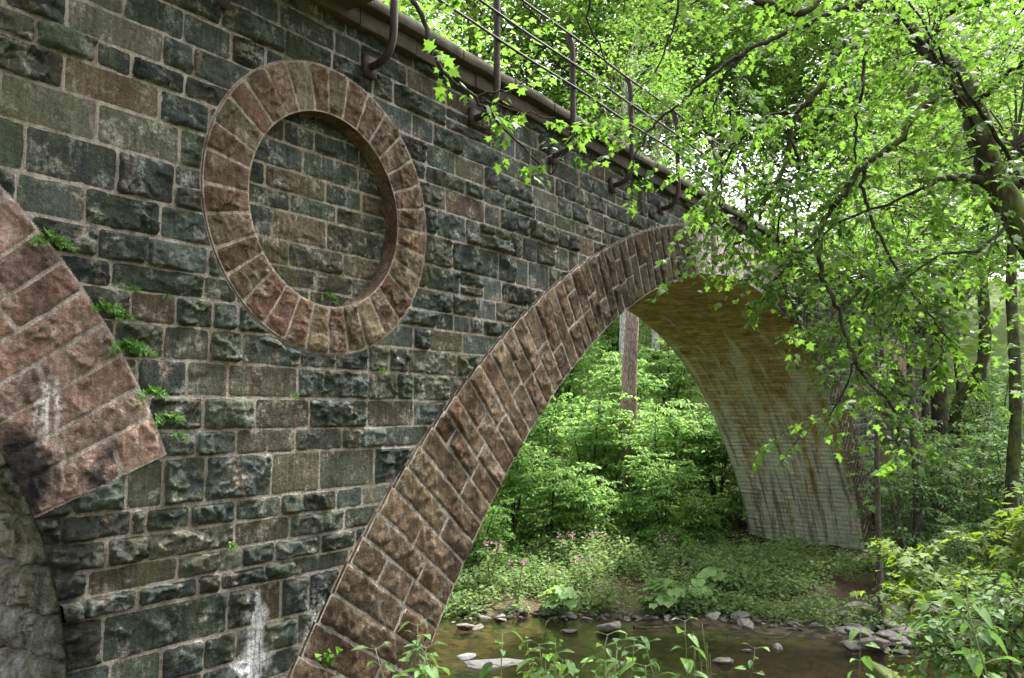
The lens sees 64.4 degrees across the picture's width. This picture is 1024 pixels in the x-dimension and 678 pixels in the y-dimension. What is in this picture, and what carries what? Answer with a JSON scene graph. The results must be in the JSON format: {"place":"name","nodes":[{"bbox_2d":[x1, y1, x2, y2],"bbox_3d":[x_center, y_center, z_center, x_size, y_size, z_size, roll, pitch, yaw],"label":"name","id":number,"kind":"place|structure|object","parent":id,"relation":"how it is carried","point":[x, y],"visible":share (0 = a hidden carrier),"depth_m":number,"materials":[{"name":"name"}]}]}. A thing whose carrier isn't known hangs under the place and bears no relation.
{"place":"outdoors","nodes":[
{"label":"outdoors","id":0,"kind":"place"},
{"bbox_2d":[407,0,1023,279],"label":"sky","id":1,"kind":"structure","parent":0,"point":[1021,275],"materials":[{"name":"white"}]},
{"bbox_2d":[424,279,1023,677],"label":"ground","id":2,"kind":"structure","parent":0,"point":[807,652],"depth_m":19.33,"materials":[{"name":"plant"}]},
{"bbox_2d":[351,641,406,677],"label":"nettle plant","id":3,"kind":"object","parent":2,"relation":"on","point":[389,666],"visible":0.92,"depth_m":4.78,"materials":[{"name":"green plant"}]},
{"bbox_2d":[399,630,430,677],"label":"nettle plant","id":4,"kind":"object","parent":2,"relation":"on","point":[408,655],"visible":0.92,"depth_m":5.27,"materials":[{"name":"green plant"}]},
{"bbox_2d":[398,621,438,677],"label":"nettle plant","id":5,"kind":"object","parent":2,"relation":"on","point":[420,667],"visible":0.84,"depth_m":5.46,"materials":[{"name":"green plant"}]},
{"bbox_2d":[394,647,449,677],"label":"nettle plant","id":6,"kind":"object","parent":2,"relation":"on","point":[446,670],"visible":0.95,"depth_m":4.74,"materials":[{"name":"green plant"}]},
{"bbox_2d":[404,641,447,677],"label":"nettle plant","id":7,"kind":"object","parent":2,"relation":"on","point":[431,671],"visible":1,"depth_m":4.51,"materials":[{"name":"green plant"}]},
{"bbox_2d":[399,0,514,69],"label":"broadleaf tree","id":8,"kind":"object","parent":2,"relation":"on","point":[443,32],"visible":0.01,"depth_m":33.34,"materials":[{"name":"green plant"}]},
{"bbox_2d":[0,0,930,677],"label":"stone arch bridge","id":9,"kind":"structure","parent":2,"relation":"on","point":[344,500],"depth_m":7.70,"materials":[{"name":"stone"}]},
{"bbox_2d":[29,226,78,253],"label":"fern","id":10,"kind":"object","parent":9,"relation":"attached to","point":[52,238],"visible":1,"depth_m":5.75,"materials":[{"name":"plant"}]},
{"bbox_2d":[91,300,125,316],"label":"fern","id":11,"kind":"object","parent":9,"relation":"attached to","point":[102,305],"visible":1,"depth_m":6.06,"materials":[{"name":"plant"}]},
{"bbox_2d":[107,337,160,359],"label":"fern","id":12,"kind":"object","parent":9,"relation":"attached to","point":[139,348],"visible":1,"depth_m":6.18,"materials":[{"name":"plant"}]},
{"bbox_2d":[133,385,172,404],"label":"fern","id":13,"kind":"object","parent":9,"relation":"attached to","point":[155,391],"visible":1,"depth_m":6.32,"materials":[{"name":"plant"}]},
{"bbox_2d":[153,410,186,427],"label":"fern","id":14,"kind":"object","parent":9,"relation":"attached to","point":[173,417],"visible":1,"depth_m":6.42,"materials":[{"name":"plant"}]},
{"bbox_2d":[315,646,343,668],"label":"wall weed","id":15,"kind":"object","parent":9,"relation":"attached to","point":[328,657],"depth_m":7.56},
{"bbox_2d":[634,170,654,192],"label":"wall weed","id":16,"kind":"object","parent":9,"relation":"attached to","point":[643,182],"depth_m":13.64,"materials":[{"name":"plant"}]},
{"bbox_2d":[379,0,568,85],"label":"broadleaf tree","id":17,"kind":"object","parent":2,"relation":"on","point":[506,51],"visible":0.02,"depth_m":16.44,"materials":[{"name":"green plant"}]},
{"bbox_2d":[462,497,518,582],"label":"hazel shrub","id":18,"kind":"object","parent":2,"relation":"on","point":[489,522],"visible":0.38,"depth_m":23.30,"materials":[{"name":"green plant"}]},
{"bbox_2d":[477,540,503,595],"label":"balsam plant","id":19,"kind":"object","parent":2,"relation":"on","point":[488,562],"visible":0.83,"depth_m":21.69,"materials":[{"name":"green plant"}]},
{"bbox_2d":[479,630,523,677],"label":"nettle plant","id":20,"kind":"object","parent":2,"relation":"on","point":[486,667],"visible":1,"depth_m":5.17,"materials":[{"name":"green plant"}]},
{"bbox_2d":[383,0,639,108],"label":"broadleaf tree","id":21,"kind":"object","parent":2,"relation":"on","point":[470,32],"visible":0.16,"depth_m":46.18,"materials":[{"name":"green plant"}]},
{"bbox_2d":[504,559,527,605],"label":"balsam plant","id":22,"kind":"object","parent":2,"relation":"on","point":[515,588],"visible":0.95,"depth_m":20.74,"materials":[{"name":"green plant"}]},
{"bbox_2d":[478,431,560,552],"bbox_3d":[0.017,4.863,26.714,3.598,4.795,3.797,-2,-6,15],"label":"hazel shrub","id":23,"kind":"object","parent":2,"relation":"on","point":[510,479],"visible":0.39,"depth_m":26.13,"materials":[{"name":"green plant"}]},
{"bbox_2d":[516,639,554,677],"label":"nettle plant","id":24,"kind":"object","parent":2,"relation":"on","point":[527,660],"visible":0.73,"depth_m":5.70,"materials":[{"name":"green plant"}]},
{"bbox_2d":[517,636,570,677],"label":"weed plant","id":25,"kind":"object","parent":2,"relation":"on","point":[530,663],"visible":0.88,"depth_m":4.86,"materials":[{"name":"green plant"}]},
{"bbox_2d":[389,0,704,183],"label":"broadleaf tree","id":26,"kind":"object","parent":2,"relation":"on","point":[606,10],"visible":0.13,"depth_m":47.00,"materials":[{"name":"green plant"}]},
{"bbox_2d":[503,391,595,496],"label":"hazel shrub","id":27,"kind":"object","parent":2,"relation":"on","point":[541,434],"visible":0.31,"depth_m":31.04,"materials":[{"name":"green plant"}]},
{"bbox_2d":[530,647,573,677],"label":"nettle plant","id":28,"kind":"object","parent":2,"relation":"on","point":[538,673],"visible":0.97,"depth_m":4.62,"materials":[{"name":"green plant"}]},
{"bbox_2d":[507,456,601,558],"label":"hazel shrub","id":29,"kind":"object","parent":2,"relation":"on","point":[537,476],"visible":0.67,"depth_m":25.68,"materials":[{"name":"green plant"}]},
{"bbox_2d":[538,584,576,615],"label":"butterbur plant","id":30,"kind":"object","parent":2,"relation":"on","point":[562,595],"visible":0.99,"depth_m":20.16,"materials":[{"name":"green plant"}]},
{"bbox_2d":[544,655,579,677],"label":"nettle plant","id":31,"kind":"object","parent":2,"relation":"on","point":[570,665],"visible":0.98,"depth_m":4.59,"materials":[{"name":"green plant"}]},
{"bbox_2d":[555,532,576,570],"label":"balsam plant","id":32,"kind":"object","parent":2,"relation":"on","point":[566,565],"visible":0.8,"depth_m":23.36,"materials":[{"name":"green plant"}]},
{"bbox_2d":[546,637,609,677],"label":"weed plant","id":33,"kind":"object","parent":2,"relation":"on","point":[559,663],"visible":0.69,"depth_m":5.33,"materials":[{"name":"green plant"}]},
{"bbox_2d":[546,338,611,439],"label":"hazel shrub","id":34,"kind":"object","parent":2,"relation":"on","point":[567,383],"visible":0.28,"depth_m":36.55,"materials":[{"name":"green plant"}]},
{"bbox_2d":[533,474,627,561],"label":"hazel shrub","id":35,"kind":"object","parent":2,"relation":"on","point":[589,490],"visible":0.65,"depth_m":25.16,"materials":[{"name":"green plant"}]},
{"bbox_2d":[574,554,592,593],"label":"balsam plant","id":36,"kind":"object","parent":2,"relation":"on","point":[580,568],"visible":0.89,"depth_m":21.64,"materials":[{"name":"green plant"}]},
{"bbox_2d":[534,386,644,539],"bbox_3d":[2.729,4.441,28.525,4.138,5.514,4.367,0,-5,-4],"label":"hazel shrub","id":37,"kind":"object","parent":2,"relation":"on","point":[584,433],"visible":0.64,"depth_m":28.25,"materials":[{"name":"green plant"}]},
{"bbox_2d":[438,0,764,164],"label":"broadleaf tree","id":38,"kind":"object","parent":2,"relation":"on","point":[652,22],"visible":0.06,"depth_m":49.72,"materials":[{"name":"green plant"}]},
{"bbox_2d":[580,630,626,677],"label":"nettle plant","id":39,"kind":"object","parent":2,"relation":"on","point":[609,651],"visible":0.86,"depth_m":5.92,"materials":[{"name":"green plant"}]},
{"bbox_2d":[560,399,652,515],"bbox_3d":[3.681,4.367,30.606,4.251,4.454,4.178,-2,-6,21],"label":"hazel shrub","id":40,"kind":"object","parent":2,"relation":"on","point":[616,423],"visible":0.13,"depth_m":30.15,"materials":[{"name":"green plant"}]},
{"bbox_2d":[457,0,758,185],"label":"broadleaf tree","id":41,"kind":"object","parent":2,"relation":"on","point":[555,60],"visible":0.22,"depth_m":45.93,"materials":[{"name":"green plant"}]},
{"bbox_2d":[580,316,650,377],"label":"hazel shrub","id":42,"kind":"object","parent":2,"relation":"on","point":[608,335],"visible":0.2,"depth_m":42.71,"materials":[{"name":"green plant"}]},
{"bbox_2d":[604,642,639,677],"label":"nettle plant","id":43,"kind":"object","parent":2,"relation":"on","point":[629,659],"visible":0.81,"depth_m":5.64,"materials":[{"name":"green plant"}]},
{"bbox_2d":[559,9,687,391],"bbox_3d":[5.436,-4.949,38.350,6.160,22.788,5.097,1,-6,-15],"label":"birch tree","id":44,"kind":"object","parent":2,"relation":"on","point":[623,314],"visible":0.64,"depth_m":38.94,"materials":[{"name":"green plant"}]},
{"bbox_2d":[571,345,677,456],"bbox_3d":[4.788,3.025,33.575,4.138,5.514,4.367,-5,-7,44],"label":"hazel shrub","id":45,"kind":"object","parent":2,"relation":"on","point":[618,383],"visible":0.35,"depth_m":33.45,"materials":[{"name":"green plant"}]},
{"bbox_2d":[603,488,660,551],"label":"hazel shrub","id":46,"kind":"object","parent":2,"relation":"on","point":[622,517],"visible":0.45,"depth_m":25.97,"materials":[{"name":"green plant"}]},
{"bbox_2d":[618,633,649,677],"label":"nettle plant","id":47,"kind":"object","parent":2,"relation":"on","point":[640,646],"visible":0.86,"depth_m":5.40,"materials":[{"name":"green plant"}]},
{"bbox_2d":[561,26,715,519],"bbox_3d":[4.661,-2.264,30.060,5.841,18.992,5.853,-4,-7,35],"label":"larch tree","id":48,"kind":"object","parent":2,"relation":"on","point":[629,376],"visible":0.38,"depth_m":29.57,"materials":[{"name":"green plant"}]},
{"bbox_2d":[619,661,659,677],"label":"nettle plant","id":49,"kind":"object","parent":2,"relation":"on","point":[627,666],"visible":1,"depth_m":4.34,"materials":[{"name":"green plant"}]},
{"bbox_2d":[623,637,676,677],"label":"nettle plant","id":50,"kind":"object","parent":2,"relation":"on","point":[653,660],"visible":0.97,"depth_m":5.22,"materials":[{"name":"green plant"}]},
{"bbox_2d":[601,396,711,532],"bbox_3d":[4.923,4.604,28.217,3.958,5.275,4.177,-2,-6,17],"label":"hazel shrub","id":51,"kind":"object","parent":2,"relation":"on","point":[643,435],"visible":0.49,"depth_m":27.79,"materials":[{"name":"green plant"}]},
{"bbox_2d":[606,49,708,367],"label":"birch tree","id":52,"kind":"object","parent":2,"relation":"on","point":[655,335],"visible":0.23,"depth_m":46.31,"materials":[{"name":"green plant"}]},
{"bbox_2d":[505,0,810,160],"label":"broadleaf tree","id":53,"kind":"object","parent":2,"relation":"on","point":[684,26],"visible":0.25,"depth_m":50.72,"materials":[{"name":"green plant"}]},
{"bbox_2d":[638,592,678,614],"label":"butterbur plant","id":54,"kind":"object","parent":2,"relation":"on","point":[653,606],"visible":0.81,"depth_m":20.43,"materials":[{"name":"green plant"}]},
{"bbox_2d":[623,442,709,559],"bbox_3d":[4.738,5.183,25.707,3.038,3.836,2.878,-2,-6,19],"label":"hazel shrub","id":55,"kind":"object","parent":2,"relation":"on","point":[657,503],"visible":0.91,"depth_m":25.36,"materials":[{"name":"green plant"}]},
{"bbox_2d":[655,533,677,577],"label":"balsam plant","id":56,"kind":"object","parent":2,"relation":"on","point":[662,551],"visible":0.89,"depth_m":23.03,"materials":[{"name":"green plant"}]},
{"bbox_2d":[641,578,702,611],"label":"butterbur plant","id":57,"kind":"object","parent":2,"relation":"on","point":[672,595],"visible":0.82,"depth_m":20.54,"materials":[{"name":"green plant"}]},
{"bbox_2d":[637,337,709,431],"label":"hazel shrub","id":58,"kind":"object","parent":2,"relation":"on","point":[676,381],"visible":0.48,"depth_m":36.70,"materials":[{"name":"green plant"}]},
{"bbox_2d":[637,406,735,518],"bbox_3d":[6.390,4.541,29.961,4.081,4.276,4.011,-1,-5,9],"label":"hazel shrub","id":59,"kind":"object","parent":2,"relation":"on","point":[700,441],"visible":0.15,"depth_m":29.20,"materials":[{"name":"green plant"}]},
{"bbox_2d":[670,616,708,677],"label":"nettle plant","id":60,"kind":"object","parent":2,"relation":"on","point":[688,664],"visible":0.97,"depth_m":6.76,"materials":[{"name":"green plant"}]},
{"bbox_2d":[685,578,712,603],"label":"butterbur plant","id":61,"kind":"object","parent":2,"relation":"on","point":[698,582],"visible":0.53,"depth_m":20.94,"materials":[{"name":"green plant"}]},
{"bbox_2d":[670,489,736,550],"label":"hazel shrub","id":62,"kind":"object","parent":2,"relation":"on","point":[702,524],"visible":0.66,"depth_m":26.54,"materials":[{"name":"green plant"}]},
{"bbox_2d":[659,393,763,528],"bbox_3d":[7.304,4.479,28.825,4.177,5.275,3.958,0,-5,0],"label":"hazel shrub","id":63,"kind":"object","parent":2,"relation":"on","point":[725,461],"visible":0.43,"depth_m":28.59,"materials":[{"name":"green plant"}]},
{"bbox_2d":[410,0,1023,513],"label":"maple tree","id":64,"kind":"object","parent":2,"relation":"on","point":[1002,192],"visible":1,"depth_m":6.29,"materials":[{"name":"green plant"}]},
{"bbox_2d":[696,567,739,595],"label":"butterbur plant","id":65,"kind":"object","parent":2,"relation":"on","point":[705,573],"visible":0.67,"depth_m":21.55,"materials":[{"name":"green plant"}]},
{"bbox_2d":[603,0,852,182],"label":"broadleaf tree","id":66,"kind":"object","parent":2,"relation":"on","point":[747,76],"visible":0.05,"depth_m":64.65,"materials":[{"name":"green plant"}]},
{"bbox_2d":[609,0,852,192],"label":"broadleaf tree","id":67,"kind":"object","parent":2,"relation":"on","point":[730,116],"visible":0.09,"depth_m":56.18,"materials":[{"name":"green plant"}]},
{"bbox_2d":[442,521,1023,638],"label":"bank herbs","id":68,"kind":"object","parent":2,"relation":"on","point":[770,556],"visible":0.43,"depth_m":22.24,"materials":[{"name":"green plant"}]},
{"bbox_2d":[479,321,1023,562],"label":"undergrowth","id":69,"kind":"object","parent":2,"relation":"on","point":[953,387],"visible":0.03,"depth_m":30.95,"materials":[{"name":"green plant"}]},
{"bbox_2d":[735,643,769,677],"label":"nettle plant","id":70,"kind":"object","parent":2,"relation":"on","point":[750,664],"visible":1,"depth_m":6.39,"materials":[{"name":"green plant"}]},
{"bbox_2d":[560,72,1023,303],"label":"distant wood","id":71,"kind":"object","parent":2,"relation":"on","point":[802,217],"visible":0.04,"depth_m":64.90,"materials":[{"name":"green plant"}]},
{"bbox_2d":[674,0,938,216],"label":"broadleaf tree","id":72,"kind":"object","parent":2,"relation":"on","point":[741,114],"visible":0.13,"depth_m":55.59,"materials":[{"name":"green plant"}]},
{"bbox_2d":[847,627,879,677],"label":"nettle plant","id":73,"kind":"object","parent":2,"relation":"on","point":[866,660],"visible":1,"depth_m":6.50,"materials":[{"name":"green plant"}]},
{"bbox_2d":[712,0,1022,174],"label":"broadleaf tree","id":74,"kind":"object","parent":2,"relation":"on","point":[821,37],"visible":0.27,"depth_m":49.15,"materials":[{"name":"green plant"}]},
{"bbox_2d":[845,605,889,619],"bbox_3d":[8.579,6.611,19.588,0.570,0.320,0.999,2,-6,-21],"label":"boulder","id":75,"kind":"object","parent":2,"relation":"on","point":[867,612],"visible":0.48,"depth_m":19.38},
{"bbox_2d":[724,0,1022,236],"label":"broadleaf tree","id":76,"kind":"object","parent":2,"relation":"on","point":[794,77],"visible":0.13,"depth_m":50.73,"materials":[{"name":"green plant"}]},
{"bbox_2d":[772,178,985,629],"bbox_3d":[8.817,1.672,19.601,5.025,10.907,5.508,-4,-7,35],"label":"maple sapling","id":77,"kind":"object","parent":2,"relation":"on","point":[833,329],"visible":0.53,"depth_m":19.45,"materials":[{"name":"green plant"}]},
{"bbox_2d":[752,0,1022,200],"label":"broadleaf tree","id":78,"kind":"object","parent":2,"relation":"on","point":[854,47],"visible":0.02,"depth_m":52.78,"materials":[{"name":"green plant"}]},
{"bbox_2d":[823,432,974,579],"bbox_3d":[10.864,4.947,22.831,3.946,4.675,3.452,-1,-5,8],"label":"beech sapling","id":79,"kind":"object","parent":2,"relation":"on","point":[901,534],"visible":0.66,"depth_m":22.61,"materials":[{"name":"green plant"}]},
{"bbox_2d":[847,0,953,439],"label":"ash tree","id":80,"kind":"object","parent":2,"relation":"on","point":[925,406],"visible":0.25,"depth_m":36.40,"materials":[{"name":"green plant"}]},
{"bbox_2d":[798,97,1006,566],"bbox_3d":[11.623,0.050,23.695,6.078,13.802,6.158,-1,-5,13],"label":"maple sapling","id":81,"kind":"object","parent":2,"relation":"on","point":[914,443],"visible":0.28,"depth_m":23.30,"materials":[{"name":"green plant"}]},
{"bbox_2d":[871,440,938,532],"bbox_3d":[13.064,5.231,27.633,3.069,3.636,2.685,-4,-6,34],"label":"beech sapling","id":82,"kind":"object","parent":2,"relation":"on","point":[888,511],"visible":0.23,"depth_m":27.54,"materials":[{"name":"green plant"}]},
{"bbox_2d":[797,108,1021,295],"label":"broadleaf tree","id":83,"kind":"object","parent":2,"relation":"on","point":[878,191],"visible":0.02,"depth_m":43.49,"materials":[{"name":"green plant"}]},
{"bbox_2d":[799,0,1023,534],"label":"tree","id":84,"kind":"object","parent":2,"relation":"on","point":[940,399],"visible":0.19,"depth_m":27.75,"materials":[{"name":"green plant"}]},
{"bbox_2d":[814,75,1023,336],"label":"broadleaf tree","id":85,"kind":"object","parent":2,"relation":"on","point":[954,263],"visible":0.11,"depth_m":37.88,"materials":[{"name":"green plant"}]},
{"bbox_2d":[823,0,1023,188],"label":"broadleaf tree","id":86,"kind":"object","parent":2,"relation":"on","point":[965,23],"visible":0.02,"depth_m":48.80,"materials":[{"name":"green plant"}]},
{"bbox_2d":[875,17,992,392],"bbox_3d":[20.912,-6.105,39.804,5.500,20.260,4.808,-2,-6,18],"label":"ash tree","id":87,"kind":"object","parent":2,"relation":"on","point":[959,384],"visible":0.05,"depth_m":38.77,"materials":[{"name":"green plant"}]},
{"bbox_2d":[867,417,1003,562],"bbox_3d":[12.464,4.763,23.715,3.643,4.935,4.165,-2,-6,15],"label":"beech sapling","id":88,"kind":"object","parent":2,"relation":"on","point":[934,516],"visible":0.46,"depth_m":23.36,"materials":[{"name":"green plant"}]},
{"bbox_2d":[849,487,1023,677],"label":"maple bush","id":89,"kind":"object","parent":2,"relation":"on","point":[924,588],"visible":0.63,"depth_m":7.74,"materials":[{"name":"green plant"}]},
{"bbox_2d":[868,30,1023,584],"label":"oak tree","id":90,"kind":"object","parent":2,"relation":"on","point":[1014,444],"visible":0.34,"depth_m":21.63,"materials":[{"name":"green plant"}]},
{"bbox_2d":[881,7,1023,507],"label":"oak tree","id":91,"kind":"object","parent":2,"relation":"on","point":[983,360],"visible":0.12,"depth_m":28.72,"materials":[{"name":"green plant"}]},
{"bbox_2d":[891,562,1023,677],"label":"bramble bush","id":92,"kind":"object","parent":2,"relation":"on","point":[1003,617],"visible":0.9,"depth_m":6.16,"materials":[{"name":"green plant"}]},
{"bbox_2d":[894,400,1023,555],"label":"beech sapling","id":93,"kind":"object","parent":2,"relation":"on","point":[985,444],"visible":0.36,"depth_m":24.78,"materials":[{"name":"green plant"}]},
{"bbox_2d":[925,508,1004,582],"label":"beech sapling","id":94,"kind":"object","parent":2,"relation":"on","point":[960,543],"visible":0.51,"depth_m":20.70,"materials":[{"name":"green plant"}]},
{"bbox_2d":[917,363,1023,513],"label":"beech sapling","id":95,"kind":"object","parent":2,"relation":"on","point":[966,408],"visible":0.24,"depth_m":28.27,"materials":[{"name":"green plant"}]},
{"bbox_2d":[920,19,1023,440],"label":"ash tree","id":96,"kind":"object","parent":2,"relation":"on","point":[984,377],"visible":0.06,"depth_m":34.81,"materials":[{"name":"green plant"}]},
{"bbox_2d":[923,0,1023,405],"label":"maple tree","id":97,"kind":"object","parent":2,"relation":"on","point":[984,387],"visible":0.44,"depth_m":9.23,"materials":[{"name":"green plant"}]},
{"bbox_2d":[944,575,1007,677],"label":"nettle plant","id":98,"kind":"object","parent":2,"relation":"on","point":[977,667],"visible":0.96,"depth_m":4.35,"materials":[{"name":"green plant"}]},
{"bbox_2d":[931,592,1020,677],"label":"nettle plant","id":99,"kind":"object","parent":2,"relation":"on","point":[984,635],"visible":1,"depth_m":3.61,"materials":[{"name":"green plant"}]},
{"bbox_2d":[932,417,1023,563],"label":"beech sapling","id":100,"kind":"object","parent":2,"relation":"on","point":[995,482],"visible":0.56,"depth_m":22.86,"materials":[{"name":"green plant"}]},
{"bbox_2d":[960,407,1023,546],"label":"beech sapling","id":101,"kind":"object","parent":2,"relation":"on","point":[1002,435],"visible":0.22,"depth_m":25.09,"materials":[{"name":"green plant"}]},
{"bbox_2d":[864,661,900,677],"bbox_3d":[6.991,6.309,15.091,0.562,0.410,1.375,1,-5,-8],"label":"leaf","id":102,"kind":"object","parent":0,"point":[880,671],"visible":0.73,"depth_m":15.14,"materials":[{"name":"plant"}]},
{"label":"stream water","id":103,"kind":"structure","parent":0,"visible":0},
{"bbox_2d":[464,658,529,668],"bbox_3d":[-0.284,6.543,16.419,1.360,0.111,0.480,4,-7,-20],"label":"rock","id":104,"kind":"object","parent":103,"relation":"in","point":[476,664],"visible":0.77,"depth_m":16.30,"materials":[{"name":"stone"}]},
{"bbox_2d":[596,621,620,633],"bbox_3d":[2.274,6.737,18.939,0.568,0.244,0.802,-17,-25,5],"label":"stone","id":105,"kind":"object","parent":103,"relation":"in","point":[609,628],"visible":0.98,"depth_m":18.69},
{"bbox_2d":[712,657,733,664],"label":"stone","id":106,"kind":"object","parent":103,"relation":"in","point":[723,660],"visible":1,"depth_m":16.29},
{"bbox_2d":[736,618,753,630],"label":"stone","id":107,"kind":"object","parent":103,"relation":"in","point":[746,624],"visible":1,"depth_m":19.18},
{"bbox_2d":[841,640,866,651],"bbox_3d":[7.319,6.591,17.445,0.442,0.214,0.478,0,-5,-3],"label":"stone","id":108,"kind":"object","parent":103,"relation":"in","point":[852,647],"visible":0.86,"depth_m":17.28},
{"bbox_2d":[834,626,873,634],"bbox_3d":[7.746,6.664,18.430,0.877,0.244,0.438,-3,-6,24],"label":"stone","id":109,"kind":"object","parent":103,"relation":"in","point":[840,629],"visible":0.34,"depth_m":18.46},
{"bbox_2d":[859,637,889,649],"bbox_3d":[7.763,6.487,17.339,0.643,0.295,0.584,5,-7,-43],"label":"stone","id":110,"kind":"object","parent":103,"relation":"in","point":[881,643],"visible":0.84,"depth_m":17.14,"materials":[{"name":"stone"}]},
{"bbox_2d":[875,631,912,647],"bbox_3d":[8.426,6.588,17.888,0.706,0.211,0.952,10,-7,46],"label":"stone","id":111,"kind":"object","parent":103,"relation":"in","point":[881,634],"visible":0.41,"depth_m":17.73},
{"bbox_2d":[881,629,903,641],"bbox_3d":[8.337,6.496,17.717,0.453,0.217,0.416,0,-5,-3],"label":"stone","id":112,"kind":"object","parent":111,"relation":"on","point":[895,638],"visible":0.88,"depth_m":17.62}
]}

